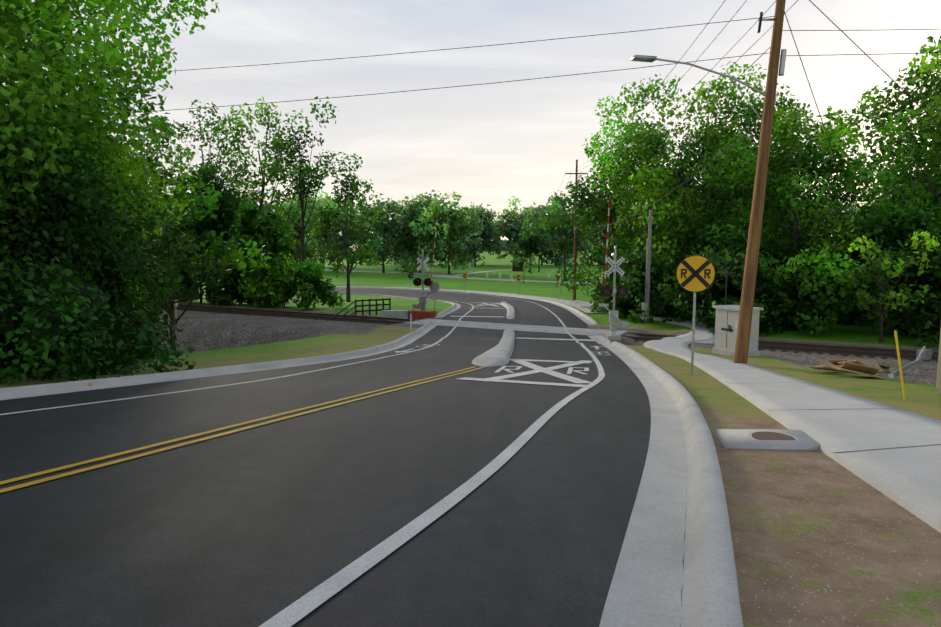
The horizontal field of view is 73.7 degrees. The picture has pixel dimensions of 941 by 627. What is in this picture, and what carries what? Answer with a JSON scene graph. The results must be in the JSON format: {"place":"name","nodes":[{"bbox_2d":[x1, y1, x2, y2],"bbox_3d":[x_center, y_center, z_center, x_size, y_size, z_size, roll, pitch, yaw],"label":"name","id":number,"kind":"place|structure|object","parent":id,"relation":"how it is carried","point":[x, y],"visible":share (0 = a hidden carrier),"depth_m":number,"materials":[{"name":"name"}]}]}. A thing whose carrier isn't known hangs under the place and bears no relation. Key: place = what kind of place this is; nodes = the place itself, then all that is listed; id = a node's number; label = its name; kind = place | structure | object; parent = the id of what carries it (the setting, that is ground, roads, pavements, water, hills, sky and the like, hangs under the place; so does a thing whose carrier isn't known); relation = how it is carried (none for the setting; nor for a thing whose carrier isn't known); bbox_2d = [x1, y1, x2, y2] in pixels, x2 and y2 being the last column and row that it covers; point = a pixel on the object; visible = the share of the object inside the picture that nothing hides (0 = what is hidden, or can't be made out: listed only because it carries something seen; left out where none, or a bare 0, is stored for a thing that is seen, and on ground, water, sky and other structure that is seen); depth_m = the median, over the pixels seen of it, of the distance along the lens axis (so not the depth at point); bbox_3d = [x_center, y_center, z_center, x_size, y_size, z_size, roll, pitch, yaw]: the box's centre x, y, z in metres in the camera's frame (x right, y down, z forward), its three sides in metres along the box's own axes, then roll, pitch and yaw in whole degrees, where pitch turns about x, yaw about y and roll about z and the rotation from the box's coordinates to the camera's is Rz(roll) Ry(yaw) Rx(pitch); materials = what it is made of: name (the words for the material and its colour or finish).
{"place":"outdoors","nodes":[
{"label":"outdoors","id":0,"kind":"place"},
{"bbox_2d":[0,288,650,626],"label":"road","id":1,"kind":"structure","parent":0,"point":[257,526],"depth_m":5.45,"materials":[{"name":"black asphalt"}]},
{"bbox_2d":[0,288,610,626],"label":"road markings","id":2,"kind":"object","parent":1,"relation":"on","point":[303,606],"visible":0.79,"depth_m":6.48,"materials":[{"name":"white paint"}]},
{"bbox_2d":[0,287,743,626],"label":"kerb and gutter","id":3,"kind":"structure","parent":1,"relation":"on","point":[652,573],"depth_m":4.95,"materials":[{"name":"concrete"}]},
{"bbox_2d":[472,329,514,366],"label":"median island","id":4,"kind":"structure","parent":1,"relation":"on","point":[500,353],"depth_m":20.11,"materials":[{"name":"concrete"}]},
{"bbox_2d":[501,302,515,318],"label":"median island","id":5,"kind":"structure","parent":1,"relation":"on","point":[511,313],"depth_m":49.60,"materials":[{"name":"concrete"}]},
{"bbox_2d":[406,319,714,343],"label":"crossing panels","id":6,"kind":"object","parent":1,"relation":"on","point":[548,329],"visible":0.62,"depth_m":38.89,"materials":[{"name":"concrete"}]},
{"bbox_2d":[324,270,602,283],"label":"park road","id":7,"kind":"structure","parent":0,"point":[438,275],"depth_m":137.77,"materials":[{"name":"grey asphalt"}]},
{"bbox_2d":[0,251,940,626],"bbox_3d":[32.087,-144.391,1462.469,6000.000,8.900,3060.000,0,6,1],"label":"grass ground","id":8,"kind":"structure","parent":0,"point":[820,539],"depth_m":7.08,"materials":[{"name":"green plant"}]},
{"bbox_2d":[24,346,50,369],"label":"vine bush","id":9,"kind":"object","parent":8,"relation":"on","point":[34,359],"visible":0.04,"depth_m":21.73,"materials":[{"name":"green plant"}]},
{"bbox_2d":[0,107,195,386],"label":"vine bush","id":10,"kind":"object","parent":8,"relation":"on","point":[66,311],"visible":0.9,"depth_m":15.41,"materials":[{"name":"green plant"}]},
{"bbox_2d":[0,0,203,262],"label":"giant tree","id":11,"kind":"object","parent":8,"relation":"on","point":[140,104],"visible":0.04,"depth_m":25.26,"materials":[{"name":"green plant"}]},
{"bbox_2d":[0,0,219,266],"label":"giant tree","id":12,"kind":"object","parent":8,"relation":"on","point":[26,65],"visible":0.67,"depth_m":16.13,"materials":[{"name":"green plant"}]},
{"bbox_2d":[38,273,185,369],"bbox_3d":[-14.646,1.196,24.369,6.179,5.756,7.670,0,6,1],"label":"vine bush","id":13,"kind":"object","parent":8,"relation":"on","point":[176,351],"depth_m":25.57,"materials":[{"name":"green plant"}]},
{"bbox_2d":[81,156,191,322],"bbox_3d":[-18.598,-2.186,33.201,7.431,12.217,6.840,5,8,40],"label":"hollow tree","id":14,"kind":"object","parent":8,"relation":"on","point":[158,244],"visible":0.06,"depth_m":32.80,"materials":[{"name":"green plant"}]},
{"bbox_2d":[101,100,196,243],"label":"tall tree","id":15,"kind":"object","parent":8,"relation":"on","point":[166,132],"visible":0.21,"depth_m":64.53,"materials":[{"name":"green plant"}]},
{"bbox_2d":[130,243,197,300],"bbox_3d":[-30.926,-3.951,62.832,8.590,6.247,7.152,0,6,1],"label":"bush","id":16,"kind":"object","parent":8,"relation":"on","point":[149,251],"depth_m":62.24,"materials":[{"name":"green plant"}]},
{"bbox_2d":[148,212,204,301],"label":"tree","id":17,"kind":"object","parent":8,"relation":"on","point":[165,248],"visible":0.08,"depth_m":58.59,"materials":[{"name":"green plant"}]},
{"bbox_2d":[94,171,272,353],"bbox_3d":[-14.233,-1.462,30.163,8.520,10.936,6.649,-4,7,-31],"label":"hollow tree","id":18,"kind":"object","parent":8,"relation":"on","point":[229,254],"visible":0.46,"depth_m":30.09,"materials":[{"name":"green plant"}]},
{"bbox_2d":[146,99,256,296],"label":"tall tree","id":19,"kind":"object","parent":8,"relation":"on","point":[226,132],"visible":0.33,"depth_m":66.82,"materials":[{"name":"green plant"}]},
{"bbox_2d":[167,180,236,303],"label":"tree","id":20,"kind":"object","parent":8,"relation":"on","point":[195,225],"visible":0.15,"depth_m":56.77,"materials":[{"name":"green plant"}]},
{"bbox_2d":[169,162,245,303],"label":"tree","id":21,"kind":"object","parent":8,"relation":"on","point":[224,220],"visible":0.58,"depth_m":55.01,"materials":[{"name":"green plant"}]},
{"bbox_2d":[203,256,278,305],"bbox_3d":[-20.656,-3.002,57.825,7.352,4.922,5.982,0,6,1],"label":"bush","id":22,"kind":"object","parent":8,"relation":"on","point":[224,298],"visible":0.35,"depth_m":56.27,"materials":[{"name":"green plant"}]},
{"bbox_2d":[230,197,296,307],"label":"tree","id":23,"kind":"object","parent":8,"relation":"on","point":[252,220],"visible":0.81,"depth_m":52.59,"materials":[{"name":"green plant"}]},
{"bbox_2d":[238,253,305,307],"bbox_3d":[-17.189,-2.864,55.163,6.200,4.922,5.804,0,6,1],"label":"bush","id":24,"kind":"object","parent":8,"relation":"on","point":[268,289],"visible":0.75,"depth_m":53.68,"materials":[{"name":"green plant"}]},
{"bbox_2d":[224,97,330,259],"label":"tall tree","id":25,"kind":"object","parent":8,"relation":"on","point":[256,183],"visible":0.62,"depth_m":68.90,"materials":[{"name":"green plant"}]},
{"bbox_2d":[275,258,344,310],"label":"bush","id":26,"kind":"object","parent":8,"relation":"on","point":[306,274],"visible":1,"depth_m":52.51,"materials":[{"name":"green plant"}]},
{"bbox_2d":[259,96,363,298],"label":"tall tree","id":27,"kind":"object","parent":8,"relation":"on","point":[301,188],"visible":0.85,"depth_m":65.81,"materials":[{"name":"green plant"}]},
{"bbox_2d":[157,185,483,273],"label":"treeline","id":28,"kind":"object","parent":8,"relation":"on","point":[415,225],"visible":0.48,"depth_m":161.03,"materials":[{"name":"green plant"}]},
{"bbox_2d":[305,152,387,301],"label":"tall tree","id":29,"kind":"object","parent":8,"relation":"on","point":[363,251],"visible":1,"depth_m":64.49,"materials":[{"name":"green plant"}]},
{"bbox_2d":[327,298,390,320],"bbox_3d":[-8.639,0.309,46.840,1.058,2.606,6.503,5,7,38],"label":"black fence","id":30,"kind":"object","parent":8,"relation":"on","point":[369,305],"visible":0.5,"depth_m":47.92,"materials":[{"name":"black"}]},
{"bbox_2d":[140,180,613,265],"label":"treeline","id":31,"kind":"object","parent":8,"relation":"on","point":[498,229],"visible":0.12,"depth_m":238.05,"materials":[{"name":"green plant"}]},
{"bbox_2d":[381,310,436,318],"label":"concrete barrier blocks","id":32,"kind":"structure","parent":8,"relation":"on","point":[405,314],"depth_m":45.30,"materials":[{"name":"white concrete"}]},
{"bbox_2d":[410,311,411,331],"bbox_3d":[-3.518,0.473,37.022,0.100,1.200,0.022,0,6,1],"label":"delineator post","id":33,"kind":"object","parent":8,"relation":"on","point":[410,321],"visible":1,"depth_m":37.01,"materials":[{"name":"white plastic"}]},
{"bbox_2d":[408,214,437,310],"bbox_3d":[-3.449,-3.473,46.221,2.186,7.693,1.160,1,6,11],"label":"crossing signal","id":34,"kind":"object","parent":8,"relation":"on","point":[421,304],"visible":0.94,"depth_m":46.25,"materials":[{"name":"white metal"}]},
{"bbox_2d":[431,282,439,310],"bbox_3d":[-2.697,-1.077,47.112,0.760,2.580,0.050,1,6,7],"label":"sign back","id":35,"kind":"object","parent":8,"relation":"on","point":[435,286],"visible":0.75,"depth_m":47.04,"materials":[{"name":"grey metal"}]},
{"bbox_2d":[452,265,580,278],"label":"park marker posts","id":36,"kind":"object","parent":8,"relation":"on","point":[511,276],"visible":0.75,"depth_m":155.44,"materials":[{"name":"white"}]},
{"bbox_2d":[516,274,520,295],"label":"chevron sign","id":37,"kind":"object","parent":8,"relation":"on","point":[518,277],"visible":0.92,"depth_m":75.08,"materials":[{"name":"orange"}]},
{"bbox_2d":[513,251,536,283],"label":"park tree","id":38,"kind":"object","parent":8,"relation":"on","point":[519,260],"visible":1,"depth_m":111.02,"materials":[{"name":"green plant"}]},
{"bbox_2d":[510,255,540,271],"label":"park kiosks","id":39,"kind":"object","parent":8,"relation":"on","point":[515,268],"visible":0.67,"depth_m":178.53,"materials":[{"name":"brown wood"}]},
{"bbox_2d":[145,305,938,361],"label":"railway track","id":40,"kind":"structure","parent":8,"relation":"on","point":[832,350],"depth_m":35.59,"materials":[{"name":"brown metal"}]},
{"bbox_2d":[518,180,594,281],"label":"tree","id":41,"kind":"object","parent":8,"relation":"on","point":[560,204],"visible":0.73,"depth_m":117.40,"materials":[{"name":"green plant"}]},
{"bbox_2d":[556,275,561,299],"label":"chevron sign","id":42,"kind":"object","parent":8,"relation":"on","point":[558,284],"visible":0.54,"depth_m":68.65,"materials":[{"name":"orange"}]},
{"bbox_2d":[547,160,587,300],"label":"utility pole","id":43,"kind":"object","parent":8,"relation":"on","point":[575,249],"visible":0.52,"depth_m":67.28,"materials":[{"name":"brown wood"}]},
{"bbox_2d":[538,93,680,294],"bbox_3d":[12.057,-9.279,54.643,12.307,18.066,11.465,0,6,1],"label":"tree","id":44,"kind":"object","parent":8,"relation":"on","point":[599,214],"visible":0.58,"depth_m":54.23,"materials":[{"name":"green plant"}]},
{"bbox_2d":[582,215,643,276],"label":"tree","id":45,"kind":"object","parent":8,"relation":"on","point":[593,241],"visible":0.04,"depth_m":83.60,"materials":[{"name":"green plant"}]},
{"bbox_2d":[599,200,628,340],"bbox_3d":[7.735,-2.276,33.668,1.580,7.518,0.880,1,6,5],"label":"crossing signal","id":46,"kind":"object","parent":8,"relation":"on","point":[620,291],"visible":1,"depth_m":33.65,"materials":[{"name":"white metal"}]},
{"bbox_2d":[565,136,699,272],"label":"tree","id":47,"kind":"object","parent":8,"relation":"on","point":[599,253],"visible":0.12,"depth_m":60.38,"materials":[{"name":"green plant"}]},
{"bbox_2d":[589,233,680,315],"bbox_3d":[12.850,-3.146,49.666,6.850,6.520,8.302,0,6,1],"label":"bush","id":48,"kind":"object","parent":8,"relation":"on","point":[597,291],"visible":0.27,"depth_m":49.65,"materials":[{"name":"green plant"}]},
{"bbox_2d":[642,210,651,322],"bbox_3d":[11.571,-2.966,41.167,0.564,7.601,0.319,-3,6,-24],"label":"service pole","id":49,"kind":"object","parent":8,"relation":"on","point":[645,305],"visible":0.83,"depth_m":41.19,"materials":[{"name":"grey metal"}]},
{"bbox_2d":[599,248,698,322],"bbox_3d":[12.405,-1.871,43.649,6.720,5.362,6.357,0,6,1],"label":"bush","id":50,"kind":"object","parent":8,"relation":"on","point":[633,278],"visible":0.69,"depth_m":42.60,"materials":[{"name":"green plant"}]},
{"bbox_2d":[616,152,716,253],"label":"tree","id":51,"kind":"object","parent":8,"relation":"on","point":[655,209],"depth_m":81.47,"materials":[{"name":"green plant"}]},
{"bbox_2d":[586,74,758,268],"bbox_3d":[16.006,-9.149,48.248,13.738,18.739,13.295,0,6,1],"label":"tree","id":52,"kind":"object","parent":8,"relation":"on","point":[680,229],"visible":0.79,"depth_m":47.08,"materials":[{"name":"green plant"}]},
{"bbox_2d":[676,255,715,375],"bbox_3d":[5.482,0.065,15.390,0.915,2.998,0.056,2,6,19],"label":"railroad crossing sign","id":53,"kind":"object","parent":8,"relation":"on","point":[695,273],"visible":1,"depth_m":15.28,"materials":[{"name":"yellow metal"}]},
{"bbox_2d":[629,128,781,254],"bbox_3d":[22.814,-9.671,62.583,14.786,17.683,16.228,3,7,30],"label":"tree","id":54,"kind":"object","parent":8,"relation":"on","point":[694,185],"visible":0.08,"depth_m":59.44,"materials":[{"name":"green plant"}]},
{"bbox_2d":[631,0,786,363],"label":"utility pole","id":55,"kind":"object","parent":8,"relation":"on","point":[747,295],"visible":0.94,"depth_m":17.97,"materials":[{"name":"brown wood"}]},
{"bbox_2d":[65,0,940,349],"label":"overhead cable","id":56,"kind":"object","parent":55,"relation":"hanging from","point":[655,90],"visible":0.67,"depth_m":19.99,"materials":[{"name":"black plastic"}]},
{"bbox_2d":[656,244,786,335],"bbox_3d":[16.340,-1.648,38.685,7.539,5.427,7.106,-2,6,-22],"label":"bush","id":57,"kind":"object","parent":8,"relation":"on","point":[713,294],"visible":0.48,"depth_m":37.29,"materials":[{"name":"green plant"}]},
{"bbox_2d":[712,271,763,355],"bbox_3d":[9.204,-0.048,22.188,1.010,2.960,1.930,-2,6,-21],"label":"signal cabinet","id":58,"kind":"object","parent":8,"relation":"on","point":[726,321],"visible":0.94,"depth_m":21.68,"materials":[{"name":"metal"}]},
{"bbox_2d":[643,61,837,257],"bbox_3d":[21.850,-9.814,51.585,14.165,19.581,12.833,-6,8,-43],"label":"tree","id":59,"kind":"object","parent":8,"relation":"on","point":[749,113],"visible":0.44,"depth_m":49.09,"materials":[{"name":"green plant"}]},
{"bbox_2d":[692,212,801,317],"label":"tree","id":60,"kind":"object","parent":8,"relation":"on","point":[731,238],"visible":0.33,"depth_m":42.74,"materials":[{"name":"green plant"}]},
{"bbox_2d":[706,147,830,255],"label":"tree","id":61,"kind":"object","parent":8,"relation":"on","point":[773,201],"visible":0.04,"depth_m":61.79,"materials":[{"name":"green plant"}]},
{"bbox_2d":[609,154,939,260],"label":"treeline","id":62,"kind":"object","parent":8,"relation":"on","point":[846,209],"visible":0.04,"depth_m":167.82,"materials":[{"name":"green plant"}]},
{"bbox_2d":[722,105,890,278],"bbox_3d":[22.187,-6.896,42.920,8.702,14.983,10.828,-2,6,-16],"label":"tree","id":63,"kind":"object","parent":8,"relation":"on","point":[795,126],"visible":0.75,"depth_m":40.75,"materials":[{"name":"green plant"}]},
{"bbox_2d":[756,245,892,335],"bbox_3d":[20.467,-1.290,36.953,5.901,5.420,7.070,-4,7,-33],"label":"bush","id":64,"kind":"object","parent":8,"relation":"on","point":[813,287],"visible":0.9,"depth_m":35.71,"materials":[{"name":"green plant"}]},
{"bbox_2d":[740,116,914,276],"bbox_3d":[24.819,-7.109,46.484,10.342,14.899,9.633,-2,6,-17],"label":"tree","id":65,"kind":"object","parent":8,"relation":"on","point":[802,245],"visible":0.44,"depth_m":44.73,"materials":[{"name":"green plant"}]},
{"bbox_2d":[808,359,892,378],"bbox_3d":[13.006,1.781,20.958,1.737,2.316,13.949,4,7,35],"label":"pile","id":66,"kind":"object","parent":8,"relation":"on","point":[869,367],"visible":1,"depth_m":16.37,"materials":[{"name":"beige wood"}]},
{"bbox_2d":[817,36,940,229],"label":"tree","id":67,"kind":"object","parent":8,"relation":"on","point":[933,87],"visible":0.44,"depth_m":50.12,"materials":[{"name":"green plant"}]},
{"bbox_2d":[817,202,940,325],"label":"tree","id":68,"kind":"object","parent":8,"relation":"on","point":[894,231],"visible":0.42,"depth_m":39.10,"materials":[{"name":"green plant"}]},
{"bbox_2d":[833,231,939,342],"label":"young tree","id":69,"kind":"object","parent":8,"relation":"on","point":[899,270],"visible":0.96,"depth_m":33.07,"materials":[{"name":"green plant"}]},
{"bbox_2d":[848,39,940,227],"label":"tree","id":70,"kind":"object","parent":8,"relation":"on","point":[934,159],"visible":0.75,"depth_m":42.71,"materials":[{"name":"green plant"}]},
{"bbox_2d":[894,331,905,400],"bbox_3d":[7.595,0.926,11.088,0.289,1.258,0.040,0,6,1],"label":"yellow marker post","id":71,"kind":"object","parent":8,"relation":"on","point":[900,366],"visible":0.91,"depth_m":11.07,"materials":[{"name":"yellow plastic"}]},
{"bbox_2d":[866,110,940,227],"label":"tree","id":72,"kind":"object","parent":8,"relation":"on","point":[897,160],"visible":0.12,"depth_m":59.49,"materials":[{"name":"green plant"}]},
{"bbox_2d":[868,222,940,345],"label":"bush","id":73,"kind":"object","parent":8,"relation":"on","point":[926,315],"visible":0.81,"depth_m":34.47,"materials":[{"name":"green plant"}]},
{"bbox_2d":[888,346,932,377],"bbox_3d":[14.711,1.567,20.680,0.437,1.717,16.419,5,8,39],"label":"metal pipe","id":74,"kind":"object","parent":8,"relation":"on","point":[923,353],"visible":1,"depth_m":20.28,"materials":[{"name":"grey metal"}]},
{"bbox_2d":[936,328,940,393],"bbox_3d":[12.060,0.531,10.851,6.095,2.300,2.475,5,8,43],"label":"post","id":75,"kind":"object","parent":8,"relation":"on","point":[938,383],"visible":1,"depth_m":12.12,"materials":[{"name":"beige paint"}]},
{"bbox_2d":[1,0,940,250],"label":"sky","id":76,"kind":"structure","parent":0,"point":[490,144],"materials":[{"name":"white"}]},
{"bbox_2d":[444,269,556,276],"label":"park path","id":77,"kind":"structure","parent":0,"point":[484,271],"depth_m":168.51,"materials":[{"name":"concrete"}]},
{"bbox_2d":[478,235,595,250],"bbox_3d":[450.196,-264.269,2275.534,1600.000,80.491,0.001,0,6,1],"label":"trees","id":78,"kind":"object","parent":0,"point":[504,244],"depth_m":2284.10,"materials":[{"name":"green plant"}]},
{"bbox_2d":[336,286,940,532],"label":"sidewalk","id":79,"kind":"structure","parent":0,"point":[907,477],"depth_m":8.02,"materials":[{"name":"concrete"}]},
{"bbox_2d":[576,301,940,452],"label":"concrete joints","id":80,"kind":"object","parent":79,"relation":"on","point":[818,409],"visible":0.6,"depth_m":7.07,"materials":[{"name":"grey concrete"}]},
{"bbox_2d":[748,431,797,439],"bbox_3d":[3.571,1.476,7.402,0.540,0.032,0.540,0,6,1],"label":"manhole cover","id":81,"kind":"object","parent":79,"relation":"on","point":[764,435],"visible":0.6,"depth_m":7.43,"materials":[{"name":"orange metal"}]}
]}

